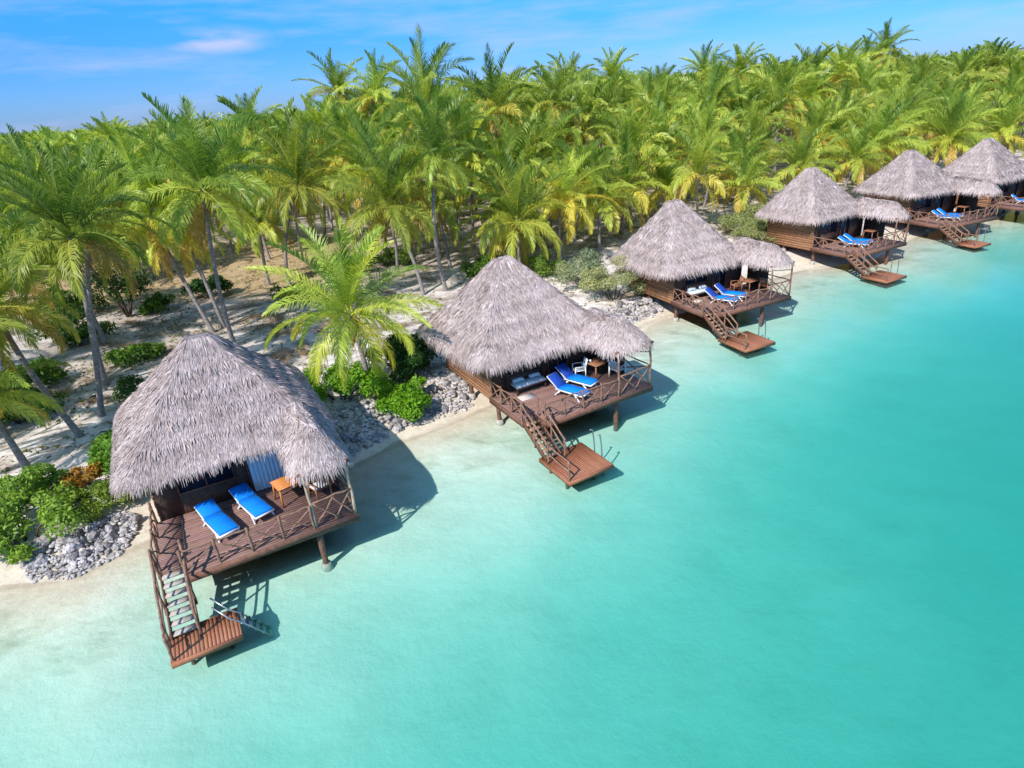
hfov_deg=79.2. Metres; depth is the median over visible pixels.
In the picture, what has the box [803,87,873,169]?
palm tree
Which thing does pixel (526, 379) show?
daybed
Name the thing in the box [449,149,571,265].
palm tree
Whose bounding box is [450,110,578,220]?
palm tree
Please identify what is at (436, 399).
coral rock
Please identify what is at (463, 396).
coral rock
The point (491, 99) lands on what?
palm tree
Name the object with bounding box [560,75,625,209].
palm tree
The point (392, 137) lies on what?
palm tree
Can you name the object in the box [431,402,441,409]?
coral rock
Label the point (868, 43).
palm tree
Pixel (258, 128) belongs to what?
palm tree
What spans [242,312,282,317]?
fallen frond
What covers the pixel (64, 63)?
sky
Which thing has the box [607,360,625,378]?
deck chair
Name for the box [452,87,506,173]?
palm tree
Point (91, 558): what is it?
coral rock
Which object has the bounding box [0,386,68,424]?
shrub
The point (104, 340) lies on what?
palm tree
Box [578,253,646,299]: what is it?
shrub
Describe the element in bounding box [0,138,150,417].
palm tree
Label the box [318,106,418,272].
palm tree
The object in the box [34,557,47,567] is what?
coral rock
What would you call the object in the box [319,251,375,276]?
shrub
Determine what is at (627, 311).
coral rock
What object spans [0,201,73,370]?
palm tree
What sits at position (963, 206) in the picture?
deck table
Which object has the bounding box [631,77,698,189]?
palm tree
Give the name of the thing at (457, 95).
palm tree
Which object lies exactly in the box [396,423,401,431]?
coral rock
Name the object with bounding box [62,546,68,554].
coral rock
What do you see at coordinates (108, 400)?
ground weeds
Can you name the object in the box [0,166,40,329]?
palm tree
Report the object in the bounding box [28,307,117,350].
shrub
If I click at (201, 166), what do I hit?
palm tree
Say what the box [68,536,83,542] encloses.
coral rock
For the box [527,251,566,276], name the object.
shrub
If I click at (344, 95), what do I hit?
palm tree
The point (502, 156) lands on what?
palm tree
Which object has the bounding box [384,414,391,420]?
coral rock
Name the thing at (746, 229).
shrub
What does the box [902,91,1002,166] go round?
palm tree
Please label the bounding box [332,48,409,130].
palm tree
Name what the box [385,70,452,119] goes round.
palm tree
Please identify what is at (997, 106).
palm tree
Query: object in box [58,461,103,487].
shrub
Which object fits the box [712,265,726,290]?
door
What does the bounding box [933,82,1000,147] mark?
palm tree
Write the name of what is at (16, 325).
palm tree
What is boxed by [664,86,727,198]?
palm tree
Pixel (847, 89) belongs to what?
palm tree
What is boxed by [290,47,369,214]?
palm tree
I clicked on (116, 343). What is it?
fallen frond
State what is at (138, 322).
fallen frond
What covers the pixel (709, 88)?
palm tree
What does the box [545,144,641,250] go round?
palm tree
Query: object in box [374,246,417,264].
shrub
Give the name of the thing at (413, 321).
fallen frond
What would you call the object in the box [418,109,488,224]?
palm tree
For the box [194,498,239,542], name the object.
sun lounger
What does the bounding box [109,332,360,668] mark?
stilt hut
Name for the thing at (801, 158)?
palm tree
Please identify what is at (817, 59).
palm tree
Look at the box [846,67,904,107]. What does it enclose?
palm tree
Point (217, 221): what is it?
palm tree
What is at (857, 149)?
palm tree
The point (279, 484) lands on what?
deck table
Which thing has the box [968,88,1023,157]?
palm tree
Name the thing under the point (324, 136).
palm tree
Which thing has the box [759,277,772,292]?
deck chair
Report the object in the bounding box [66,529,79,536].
coral rock
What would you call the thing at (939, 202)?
door
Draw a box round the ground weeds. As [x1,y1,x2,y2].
[0,199,753,477]
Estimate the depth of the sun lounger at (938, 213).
51.73 m
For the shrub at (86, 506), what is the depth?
22.81 m
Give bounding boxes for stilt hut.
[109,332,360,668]
[415,255,654,488]
[607,199,794,356]
[754,166,911,286]
[853,149,1002,250]
[942,138,1023,215]
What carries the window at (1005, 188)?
in the stilt hut at (999, 165)
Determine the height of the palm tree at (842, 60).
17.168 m
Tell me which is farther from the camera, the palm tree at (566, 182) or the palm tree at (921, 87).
the palm tree at (921, 87)
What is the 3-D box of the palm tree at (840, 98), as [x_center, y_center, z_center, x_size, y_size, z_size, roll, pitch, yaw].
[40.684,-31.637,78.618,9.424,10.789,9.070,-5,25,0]
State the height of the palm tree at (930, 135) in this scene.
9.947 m
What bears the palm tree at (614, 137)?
on the ground
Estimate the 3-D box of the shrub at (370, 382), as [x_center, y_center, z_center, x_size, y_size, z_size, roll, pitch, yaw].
[-8.140,0.002,29.494,4.994,2.103,3.707,-5,25,0]
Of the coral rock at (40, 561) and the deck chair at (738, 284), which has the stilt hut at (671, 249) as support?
the deck chair at (738, 284)
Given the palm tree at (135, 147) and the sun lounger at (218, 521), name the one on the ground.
the palm tree at (135, 147)
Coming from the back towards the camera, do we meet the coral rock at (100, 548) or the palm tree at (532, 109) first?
the palm tree at (532, 109)
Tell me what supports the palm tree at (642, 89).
on the ground
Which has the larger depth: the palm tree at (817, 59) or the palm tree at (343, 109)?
the palm tree at (817, 59)
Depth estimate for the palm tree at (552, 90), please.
61.26 m
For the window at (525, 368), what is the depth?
27.93 m
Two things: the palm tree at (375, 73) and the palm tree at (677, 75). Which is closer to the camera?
the palm tree at (375, 73)
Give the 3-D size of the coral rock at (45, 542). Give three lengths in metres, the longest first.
0.413 x 0.408 x 0.376 m
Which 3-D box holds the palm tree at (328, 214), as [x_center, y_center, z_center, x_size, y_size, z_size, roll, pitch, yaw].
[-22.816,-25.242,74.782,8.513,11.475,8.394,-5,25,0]
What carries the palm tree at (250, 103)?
on the ground
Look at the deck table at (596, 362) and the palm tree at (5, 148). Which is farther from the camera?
the palm tree at (5, 148)
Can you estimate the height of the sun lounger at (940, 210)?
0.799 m
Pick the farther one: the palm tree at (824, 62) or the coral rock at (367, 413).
the palm tree at (824, 62)
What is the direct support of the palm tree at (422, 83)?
on the ground
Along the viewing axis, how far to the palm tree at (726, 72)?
92.11 m
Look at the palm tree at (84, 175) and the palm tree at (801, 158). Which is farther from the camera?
the palm tree at (801, 158)
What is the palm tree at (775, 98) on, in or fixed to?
on the ground
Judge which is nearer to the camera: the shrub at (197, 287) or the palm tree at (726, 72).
the shrub at (197, 287)
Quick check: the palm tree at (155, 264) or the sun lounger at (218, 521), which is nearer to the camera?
the sun lounger at (218, 521)
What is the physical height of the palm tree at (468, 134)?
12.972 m
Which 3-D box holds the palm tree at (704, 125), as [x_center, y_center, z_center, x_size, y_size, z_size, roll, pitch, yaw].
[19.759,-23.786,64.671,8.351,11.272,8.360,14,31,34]
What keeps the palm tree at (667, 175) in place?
on the ground
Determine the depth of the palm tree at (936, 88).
85.25 m
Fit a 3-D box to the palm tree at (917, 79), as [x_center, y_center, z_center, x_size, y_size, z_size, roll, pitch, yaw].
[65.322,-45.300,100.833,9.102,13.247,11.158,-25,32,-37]
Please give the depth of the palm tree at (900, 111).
68.81 m
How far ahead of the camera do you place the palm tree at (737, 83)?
75.38 m
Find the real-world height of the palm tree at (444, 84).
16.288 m
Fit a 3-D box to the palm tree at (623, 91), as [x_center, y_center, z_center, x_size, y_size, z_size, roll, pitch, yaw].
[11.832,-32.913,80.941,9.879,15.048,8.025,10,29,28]
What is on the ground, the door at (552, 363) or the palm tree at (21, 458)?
the palm tree at (21, 458)
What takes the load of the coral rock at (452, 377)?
on the ground
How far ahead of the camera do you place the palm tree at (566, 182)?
47.02 m
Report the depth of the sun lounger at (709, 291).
36.93 m
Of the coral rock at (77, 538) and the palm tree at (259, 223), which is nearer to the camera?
the coral rock at (77, 538)
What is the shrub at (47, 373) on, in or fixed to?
on the ground
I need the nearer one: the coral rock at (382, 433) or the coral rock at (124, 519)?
the coral rock at (124, 519)
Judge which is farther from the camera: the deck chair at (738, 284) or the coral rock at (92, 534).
the deck chair at (738, 284)
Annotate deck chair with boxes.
[307,474,332,502]
[572,356,587,375]
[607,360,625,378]
[730,275,744,291]
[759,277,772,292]
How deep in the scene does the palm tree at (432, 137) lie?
40.09 m
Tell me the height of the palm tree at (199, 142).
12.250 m
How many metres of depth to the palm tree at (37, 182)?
46.62 m
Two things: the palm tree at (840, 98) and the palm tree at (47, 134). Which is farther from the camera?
the palm tree at (47, 134)
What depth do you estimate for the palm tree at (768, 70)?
84.99 m
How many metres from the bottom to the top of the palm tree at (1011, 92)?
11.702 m
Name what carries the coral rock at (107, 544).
on the ground
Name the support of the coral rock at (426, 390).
on the ground
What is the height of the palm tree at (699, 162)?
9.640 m
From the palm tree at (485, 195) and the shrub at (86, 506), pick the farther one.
the palm tree at (485, 195)
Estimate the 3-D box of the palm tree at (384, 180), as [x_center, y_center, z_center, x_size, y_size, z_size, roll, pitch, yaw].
[-8.127,-11.193,41.818,8.806,11.827,8.999,-5,25,0]
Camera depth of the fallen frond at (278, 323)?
39.43 m
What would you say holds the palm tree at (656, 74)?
on the ground
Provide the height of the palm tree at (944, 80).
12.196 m
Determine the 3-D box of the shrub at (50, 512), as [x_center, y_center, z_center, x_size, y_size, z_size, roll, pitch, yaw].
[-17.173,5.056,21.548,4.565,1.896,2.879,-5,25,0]
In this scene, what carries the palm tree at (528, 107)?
on the ground
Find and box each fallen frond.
[52,387,77,395]
[100,340,136,347]
[123,319,149,325]
[227,303,261,309]
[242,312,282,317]
[252,315,286,330]
[264,329,313,336]
[270,322,286,336]
[273,345,293,362]
[292,338,309,354]
[316,320,330,334]
[365,287,395,292]
[379,320,419,330]
[414,275,436,281]
[613,234,626,239]
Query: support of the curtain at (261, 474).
in the stilt hut at (201, 417)
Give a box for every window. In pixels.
[174,460,235,495]
[506,358,540,376]
[684,269,707,285]
[821,219,838,235]
[916,195,933,209]
[998,182,1010,193]
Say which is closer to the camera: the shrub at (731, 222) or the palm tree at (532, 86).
the shrub at (731, 222)
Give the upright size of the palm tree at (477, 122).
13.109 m
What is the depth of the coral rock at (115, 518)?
22.65 m
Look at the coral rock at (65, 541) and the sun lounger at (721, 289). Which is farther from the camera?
the sun lounger at (721, 289)
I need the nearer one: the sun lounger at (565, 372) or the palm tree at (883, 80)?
the sun lounger at (565, 372)
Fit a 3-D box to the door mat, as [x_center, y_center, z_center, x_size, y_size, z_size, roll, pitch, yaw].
[0.661,0.567,27.297,0.760,0.030,0.480,-17,28,-25]
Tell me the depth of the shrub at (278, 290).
44.88 m
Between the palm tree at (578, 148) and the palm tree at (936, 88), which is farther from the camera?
the palm tree at (936, 88)
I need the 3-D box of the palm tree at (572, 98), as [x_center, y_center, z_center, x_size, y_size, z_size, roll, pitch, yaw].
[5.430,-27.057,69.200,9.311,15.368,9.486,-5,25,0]
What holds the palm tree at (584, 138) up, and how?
on the ground
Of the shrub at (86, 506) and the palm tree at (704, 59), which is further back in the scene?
the palm tree at (704, 59)
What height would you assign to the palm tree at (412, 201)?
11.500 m
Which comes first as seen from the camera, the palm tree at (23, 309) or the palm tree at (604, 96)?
the palm tree at (23, 309)
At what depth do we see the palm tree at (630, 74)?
111.17 m
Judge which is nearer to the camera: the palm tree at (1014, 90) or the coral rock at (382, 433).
the coral rock at (382, 433)
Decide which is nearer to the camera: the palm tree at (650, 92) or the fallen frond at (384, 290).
the fallen frond at (384, 290)
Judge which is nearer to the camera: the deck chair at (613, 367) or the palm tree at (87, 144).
the deck chair at (613, 367)
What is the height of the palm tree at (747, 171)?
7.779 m
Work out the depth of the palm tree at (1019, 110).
96.03 m
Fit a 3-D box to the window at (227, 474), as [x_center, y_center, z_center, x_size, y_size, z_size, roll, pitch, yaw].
[-10.412,2.952,20.875,1.800,1.200,0.060,-17,28,-25]
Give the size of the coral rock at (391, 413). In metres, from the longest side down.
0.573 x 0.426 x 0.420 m
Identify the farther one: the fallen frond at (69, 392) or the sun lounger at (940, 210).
the sun lounger at (940, 210)
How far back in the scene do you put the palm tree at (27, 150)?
74.31 m
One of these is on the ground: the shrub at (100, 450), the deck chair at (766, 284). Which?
the shrub at (100, 450)
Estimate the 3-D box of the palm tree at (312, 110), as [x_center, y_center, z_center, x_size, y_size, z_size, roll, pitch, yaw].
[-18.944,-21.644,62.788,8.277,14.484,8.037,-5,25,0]
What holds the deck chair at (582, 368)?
on the stilt hut at (496, 323)
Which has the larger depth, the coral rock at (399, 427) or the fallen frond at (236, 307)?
the fallen frond at (236, 307)
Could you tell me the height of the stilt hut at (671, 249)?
7.756 m
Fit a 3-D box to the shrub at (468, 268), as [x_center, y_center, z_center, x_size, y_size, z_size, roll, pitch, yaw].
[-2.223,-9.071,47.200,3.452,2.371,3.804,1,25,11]
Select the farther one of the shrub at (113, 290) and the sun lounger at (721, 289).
the shrub at (113, 290)
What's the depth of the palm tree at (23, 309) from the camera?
25.73 m
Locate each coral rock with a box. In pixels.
[27,560,36,570]
[34,545,45,554]
[34,553,45,559]
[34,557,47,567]
[39,537,51,548]
[47,570,53,578]
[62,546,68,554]
[63,534,73,545]
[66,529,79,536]
[66,540,82,551]
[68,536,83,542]
[68,551,78,560]
[79,549,90,556]
[87,530,97,540]
[87,556,94,561]
[91,520,102,527]
[96,545,103,551]
[101,542,111,547]
[104,531,115,540]
[105,524,114,531]
[112,516,119,520]
[115,543,122,551]
[119,526,127,531]
[121,516,128,523]
[130,514,139,520]
[338,430,348,441]
[349,432,355,439]
[357,433,368,440]
[358,399,367,407]
[365,410,369,417]
[375,429,387,438]
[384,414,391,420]
[386,410,396,417]
[391,417,401,425]
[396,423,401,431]
[424,387,428,393]
[428,384,437,395]
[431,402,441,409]
[432,396,440,403]
[440,404,448,411]
[441,379,450,388]
[446,390,455,396]
[447,374,458,381]
[459,392,467,400]
[616,300,624,307]
[621,309,630,314]
[650,307,656,313]
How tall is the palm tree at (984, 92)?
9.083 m
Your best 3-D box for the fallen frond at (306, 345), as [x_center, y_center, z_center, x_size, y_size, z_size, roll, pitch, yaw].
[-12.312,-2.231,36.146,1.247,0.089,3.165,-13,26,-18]
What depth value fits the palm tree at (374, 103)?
70.39 m
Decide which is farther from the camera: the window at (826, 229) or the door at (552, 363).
the window at (826, 229)
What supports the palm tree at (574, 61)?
on the ground
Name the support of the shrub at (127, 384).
on the ground
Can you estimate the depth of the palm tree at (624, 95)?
81.53 m
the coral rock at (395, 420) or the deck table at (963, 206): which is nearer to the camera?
the coral rock at (395, 420)
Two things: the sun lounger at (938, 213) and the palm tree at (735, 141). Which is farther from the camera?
the palm tree at (735, 141)
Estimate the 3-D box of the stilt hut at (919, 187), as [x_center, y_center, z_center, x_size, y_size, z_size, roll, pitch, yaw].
[36.128,-15.849,52.820,7.493,7.672,11.729,-13,26,-18]
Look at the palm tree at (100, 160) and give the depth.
50.47 m
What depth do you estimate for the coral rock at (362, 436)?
26.96 m
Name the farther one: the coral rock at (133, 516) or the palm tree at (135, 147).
the palm tree at (135, 147)
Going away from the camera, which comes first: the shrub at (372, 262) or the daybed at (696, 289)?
the daybed at (696, 289)
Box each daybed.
[509,367,546,395]
[685,282,706,299]
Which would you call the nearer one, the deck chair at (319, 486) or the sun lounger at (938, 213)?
the deck chair at (319, 486)
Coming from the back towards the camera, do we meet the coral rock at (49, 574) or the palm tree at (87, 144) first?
the palm tree at (87, 144)
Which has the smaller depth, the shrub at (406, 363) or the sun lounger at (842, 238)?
the shrub at (406, 363)
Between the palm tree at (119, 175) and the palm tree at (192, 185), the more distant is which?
the palm tree at (192, 185)
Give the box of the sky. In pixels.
[0,0,1023,134]
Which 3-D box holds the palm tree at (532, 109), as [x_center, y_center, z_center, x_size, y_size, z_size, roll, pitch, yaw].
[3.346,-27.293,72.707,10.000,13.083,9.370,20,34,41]
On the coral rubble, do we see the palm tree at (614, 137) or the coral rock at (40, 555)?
the coral rock at (40, 555)
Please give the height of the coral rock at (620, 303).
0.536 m
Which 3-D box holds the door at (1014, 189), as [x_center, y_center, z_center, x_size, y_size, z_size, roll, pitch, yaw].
[46.407,-18.108,57.121,1.100,2.040,0.070,-15,27,-22]
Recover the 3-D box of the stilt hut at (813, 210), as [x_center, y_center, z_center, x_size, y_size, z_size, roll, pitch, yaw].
[25.008,-12.159,46.685,7.422,7.760,11.550,-16,27,-23]
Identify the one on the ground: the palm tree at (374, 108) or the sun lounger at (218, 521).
the palm tree at (374, 108)
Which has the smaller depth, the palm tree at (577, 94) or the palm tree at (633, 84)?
the palm tree at (577, 94)
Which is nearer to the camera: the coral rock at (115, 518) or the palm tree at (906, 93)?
the coral rock at (115, 518)
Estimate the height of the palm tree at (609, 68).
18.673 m
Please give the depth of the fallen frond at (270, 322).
40.39 m
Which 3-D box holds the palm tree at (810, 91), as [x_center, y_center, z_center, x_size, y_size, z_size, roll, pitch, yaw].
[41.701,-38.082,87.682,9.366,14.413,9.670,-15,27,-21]
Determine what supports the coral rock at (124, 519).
on the coral rubble
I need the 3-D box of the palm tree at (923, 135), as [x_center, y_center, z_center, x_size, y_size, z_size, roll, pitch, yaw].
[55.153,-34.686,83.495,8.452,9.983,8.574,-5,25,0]
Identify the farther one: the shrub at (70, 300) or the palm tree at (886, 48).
the palm tree at (886, 48)
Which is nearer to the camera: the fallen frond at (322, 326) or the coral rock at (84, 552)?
the coral rock at (84, 552)
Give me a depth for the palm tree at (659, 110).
65.16 m
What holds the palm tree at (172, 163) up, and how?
on the ground
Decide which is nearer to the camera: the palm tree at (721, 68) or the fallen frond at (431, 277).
the fallen frond at (431, 277)
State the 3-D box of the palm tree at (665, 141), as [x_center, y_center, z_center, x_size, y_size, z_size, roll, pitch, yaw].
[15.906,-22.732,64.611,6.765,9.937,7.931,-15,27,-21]
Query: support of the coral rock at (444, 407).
on the ground
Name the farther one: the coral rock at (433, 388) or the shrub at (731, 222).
the shrub at (731, 222)
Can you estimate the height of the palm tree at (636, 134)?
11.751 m
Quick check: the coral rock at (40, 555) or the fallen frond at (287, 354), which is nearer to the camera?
the coral rock at (40, 555)
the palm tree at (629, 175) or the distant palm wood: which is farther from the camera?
the distant palm wood
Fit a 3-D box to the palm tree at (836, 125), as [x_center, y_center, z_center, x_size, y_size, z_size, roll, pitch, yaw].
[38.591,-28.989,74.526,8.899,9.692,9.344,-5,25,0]
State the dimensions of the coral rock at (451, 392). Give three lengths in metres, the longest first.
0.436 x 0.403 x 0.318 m
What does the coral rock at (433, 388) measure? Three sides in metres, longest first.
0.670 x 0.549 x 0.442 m
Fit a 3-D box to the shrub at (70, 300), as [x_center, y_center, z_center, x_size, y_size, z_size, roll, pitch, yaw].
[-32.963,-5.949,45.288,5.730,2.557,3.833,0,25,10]
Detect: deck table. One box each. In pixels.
[270,476,301,507]
[584,356,610,378]
[739,277,759,293]
[862,229,878,238]
[955,205,970,213]
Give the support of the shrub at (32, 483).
on the ground
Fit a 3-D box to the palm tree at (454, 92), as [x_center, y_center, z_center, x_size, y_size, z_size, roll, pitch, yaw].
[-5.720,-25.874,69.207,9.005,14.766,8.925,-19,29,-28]
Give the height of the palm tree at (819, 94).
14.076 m
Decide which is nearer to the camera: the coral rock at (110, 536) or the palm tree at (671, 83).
the coral rock at (110, 536)
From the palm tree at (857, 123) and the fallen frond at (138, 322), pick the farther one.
the palm tree at (857, 123)
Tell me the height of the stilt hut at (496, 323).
7.718 m
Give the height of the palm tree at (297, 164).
13.036 m
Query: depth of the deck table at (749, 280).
38.35 m
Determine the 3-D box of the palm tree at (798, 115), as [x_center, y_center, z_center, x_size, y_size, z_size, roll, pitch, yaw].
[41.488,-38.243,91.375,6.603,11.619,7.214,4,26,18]
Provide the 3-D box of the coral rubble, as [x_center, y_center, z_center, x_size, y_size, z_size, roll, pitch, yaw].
[-3.260,0.368,30.692,35.148,0.950,3.782,-23,31,-35]
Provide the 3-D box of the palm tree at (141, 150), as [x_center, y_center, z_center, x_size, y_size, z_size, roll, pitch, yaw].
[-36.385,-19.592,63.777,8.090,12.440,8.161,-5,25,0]
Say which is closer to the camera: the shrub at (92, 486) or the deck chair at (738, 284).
the shrub at (92, 486)
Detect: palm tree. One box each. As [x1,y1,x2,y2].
[0,123,84,254]
[0,137,178,386]
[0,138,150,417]
[0,153,130,344]
[0,160,111,278]
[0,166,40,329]
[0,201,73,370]
[0,216,84,437]
[0,316,29,390]
[0,326,72,467]
[1,137,39,157]
[10,144,47,166]
[19,124,84,158]
[27,141,153,274]
[64,139,99,157]
[68,145,163,279]
[72,118,232,332]
[80,112,144,154]
[80,137,157,260]
[82,135,153,157]
[97,129,191,209]
[112,92,296,341]
[115,163,243,327]
[134,131,174,164]
[156,139,194,190]
[163,157,226,214]
[167,128,256,253]
[173,128,256,229]
[181,113,293,259]
[195,139,288,245]
[201,85,289,232]
[214,178,304,285]
[222,110,355,285]
[228,97,330,249]
[243,217,442,395]
[254,152,280,209]
[263,110,335,230]
[275,92,355,239]
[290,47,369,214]
[292,97,383,248]
[294,99,376,224]
[302,155,349,219]
[308,111,408,258]
[314,125,451,295]
[317,87,374,168]
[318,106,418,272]
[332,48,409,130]
[352,92,413,210]
[353,86,408,213]
[357,120,456,251]
[363,111,420,226]
[369,22,489,257]
[372,85,438,237]
[379,86,499,290]
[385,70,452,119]
[393,145,488,267]
[406,90,490,231]
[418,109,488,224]
[430,80,465,97]
[431,81,498,214]
[440,42,542,157]
[442,97,513,247]
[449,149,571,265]
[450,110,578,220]
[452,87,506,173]
[452,130,545,255]
[456,161,567,265]
[464,96,493,200]
[465,89,535,152]
[472,113,565,219]
[483,71,532,130]
[502,93,583,163]
[503,99,584,220]
[504,70,540,116]
[510,106,588,226]
[512,85,569,141]
[514,56,599,137]
[516,65,607,149]
[518,78,546,117]
[526,148,618,259]
[534,67,607,142]
[535,131,633,240]
[537,50,598,84]
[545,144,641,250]
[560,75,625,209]
[562,70,643,150]
[570,122,684,232]
[571,69,638,145]
[586,98,675,224]
[591,45,638,159]
[593,109,663,208]
[610,81,648,183]
[613,65,647,88]
[613,67,641,91]
[613,72,645,117]
[616,69,686,189]
[624,75,672,166]
[624,85,694,203]
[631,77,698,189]
[634,143,704,218]
[639,117,701,213]
[641,62,690,92]
[646,74,703,119]
[653,123,743,214]
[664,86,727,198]
[665,96,750,207]
[668,54,752,189]
[672,70,750,178]
[673,70,692,94]
[678,39,735,84]
[698,72,735,105]
[700,57,743,81]
[701,67,740,162]
[704,125,773,212]
[707,142,784,226]
[710,41,771,91]
[713,97,794,187]
[714,74,762,125]
[716,119,798,202]
[719,72,789,122]
[719,83,782,161]
[741,53,830,171]
[741,76,814,175]
[743,63,795,110]
[748,63,783,121]
[754,122,842,193]
[777,43,854,104]
[780,86,818,162]
[780,92,862,162]
[790,59,841,137]
[791,65,853,130]
[793,50,836,143]
[795,88,871,165]
[795,99,864,164]
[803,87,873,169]
[808,78,887,162]
[814,36,882,100]
[817,114,901,190]
[826,89,934,192]
[827,32,900,89]
[828,101,900,177]
[831,51,904,109]
[838,97,929,173]
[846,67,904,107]
[855,17,919,73]
[859,73,927,139]
[866,77,948,154]
[889,61,944,96]
[893,50,960,98]
[899,87,943,142]
[901,76,984,155]
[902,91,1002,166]
[907,79,941,145]
[917,89,985,145]
[927,67,989,148]
[932,45,997,92]
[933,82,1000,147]
[943,76,1001,148]
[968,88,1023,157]
[971,85,997,111]
[973,92,1023,153]
[983,65,1023,118]
[993,85,1023,149]
[1012,79,1023,139]
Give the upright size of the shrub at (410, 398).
1.755 m
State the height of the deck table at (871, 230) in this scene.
0.726 m
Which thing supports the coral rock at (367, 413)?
on the ground
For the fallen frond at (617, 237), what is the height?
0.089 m
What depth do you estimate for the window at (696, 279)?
38.20 m
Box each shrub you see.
[0,354,68,388]
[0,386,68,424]
[0,462,76,513]
[0,491,88,564]
[28,288,110,317]
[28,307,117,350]
[48,479,131,523]
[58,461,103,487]
[82,262,159,317]
[85,429,113,474]
[86,477,148,506]
[102,341,167,368]
[112,374,149,403]
[137,291,175,314]
[179,272,233,298]
[267,283,316,303]
[302,360,391,401]
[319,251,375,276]
[365,332,441,384]
[373,373,431,422]
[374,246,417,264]
[460,251,501,278]
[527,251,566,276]
[553,246,608,290]
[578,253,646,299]
[717,202,767,230]
[730,215,776,242]
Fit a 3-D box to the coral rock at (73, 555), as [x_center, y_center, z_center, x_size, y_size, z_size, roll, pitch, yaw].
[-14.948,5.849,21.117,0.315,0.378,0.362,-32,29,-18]
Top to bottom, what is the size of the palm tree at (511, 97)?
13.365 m
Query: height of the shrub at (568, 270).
3.074 m
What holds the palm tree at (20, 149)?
on the ground
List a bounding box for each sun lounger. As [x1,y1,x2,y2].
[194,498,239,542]
[228,482,274,524]
[546,372,590,401]
[555,362,598,388]
[704,287,738,305]
[714,282,748,300]
[838,235,867,247]
[843,233,873,244]
[931,210,959,219]
[937,208,963,219]
[1011,194,1023,203]
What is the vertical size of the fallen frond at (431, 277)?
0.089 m
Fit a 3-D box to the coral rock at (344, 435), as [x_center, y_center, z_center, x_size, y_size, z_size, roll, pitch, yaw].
[-7.323,2.298,26.927,0.454,0.516,0.544,3,46,7]
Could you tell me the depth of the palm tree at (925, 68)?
103.05 m
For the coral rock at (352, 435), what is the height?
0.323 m
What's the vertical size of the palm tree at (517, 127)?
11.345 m
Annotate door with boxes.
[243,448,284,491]
[547,351,567,374]
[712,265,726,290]
[839,215,851,240]
[933,193,945,213]
[1009,179,1020,199]
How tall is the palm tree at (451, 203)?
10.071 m
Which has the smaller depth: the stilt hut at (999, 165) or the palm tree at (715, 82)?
the stilt hut at (999, 165)
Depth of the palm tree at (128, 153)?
35.85 m
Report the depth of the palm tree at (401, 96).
58.03 m
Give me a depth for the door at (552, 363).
28.83 m
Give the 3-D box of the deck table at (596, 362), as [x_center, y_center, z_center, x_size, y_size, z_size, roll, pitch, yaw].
[3.966,-0.727,28.701,1.000,0.726,0.795,-22,30,-32]
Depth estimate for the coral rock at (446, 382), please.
30.82 m
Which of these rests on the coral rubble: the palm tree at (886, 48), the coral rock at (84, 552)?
the coral rock at (84, 552)
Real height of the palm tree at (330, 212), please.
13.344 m
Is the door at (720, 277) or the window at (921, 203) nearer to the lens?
the door at (720, 277)
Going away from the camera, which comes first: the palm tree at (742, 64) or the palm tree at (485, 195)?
the palm tree at (485, 195)
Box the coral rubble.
[19,296,663,583]
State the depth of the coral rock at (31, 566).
20.81 m
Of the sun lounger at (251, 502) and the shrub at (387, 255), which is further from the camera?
the shrub at (387, 255)
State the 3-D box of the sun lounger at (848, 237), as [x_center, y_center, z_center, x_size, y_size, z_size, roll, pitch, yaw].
[26.012,-10.869,46.519,1.999,0.761,0.698,14,31,35]
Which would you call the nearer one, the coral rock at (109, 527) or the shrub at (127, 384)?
the coral rock at (109, 527)
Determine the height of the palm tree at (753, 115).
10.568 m
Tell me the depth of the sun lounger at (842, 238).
45.89 m
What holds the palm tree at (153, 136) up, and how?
on the ground
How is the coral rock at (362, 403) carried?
on the coral rubble
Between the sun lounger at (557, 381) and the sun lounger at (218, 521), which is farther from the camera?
the sun lounger at (557, 381)
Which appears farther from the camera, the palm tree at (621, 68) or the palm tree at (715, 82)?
the palm tree at (621, 68)
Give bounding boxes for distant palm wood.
[0,37,1023,155]
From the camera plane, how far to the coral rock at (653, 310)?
39.55 m
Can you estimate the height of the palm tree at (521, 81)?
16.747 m
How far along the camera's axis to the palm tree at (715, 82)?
85.32 m
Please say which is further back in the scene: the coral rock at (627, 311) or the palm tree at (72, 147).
the palm tree at (72, 147)
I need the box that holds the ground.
[0,95,1023,767]
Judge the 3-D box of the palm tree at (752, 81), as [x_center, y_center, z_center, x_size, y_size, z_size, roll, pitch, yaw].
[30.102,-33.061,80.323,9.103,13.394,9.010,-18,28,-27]
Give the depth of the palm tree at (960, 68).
102.24 m
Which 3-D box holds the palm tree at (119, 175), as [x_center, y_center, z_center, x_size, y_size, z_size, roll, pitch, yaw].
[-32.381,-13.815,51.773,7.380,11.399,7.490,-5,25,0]
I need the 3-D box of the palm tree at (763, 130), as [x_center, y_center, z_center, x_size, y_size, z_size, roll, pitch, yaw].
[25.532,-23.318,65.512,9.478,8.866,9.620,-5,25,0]
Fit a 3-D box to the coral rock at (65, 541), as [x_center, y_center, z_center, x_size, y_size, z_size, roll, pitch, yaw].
[-15.377,5.488,21.523,0.436,0.495,0.299,5,-6,3]
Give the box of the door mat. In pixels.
[517,393,536,400]
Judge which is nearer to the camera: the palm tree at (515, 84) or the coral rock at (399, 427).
the coral rock at (399, 427)

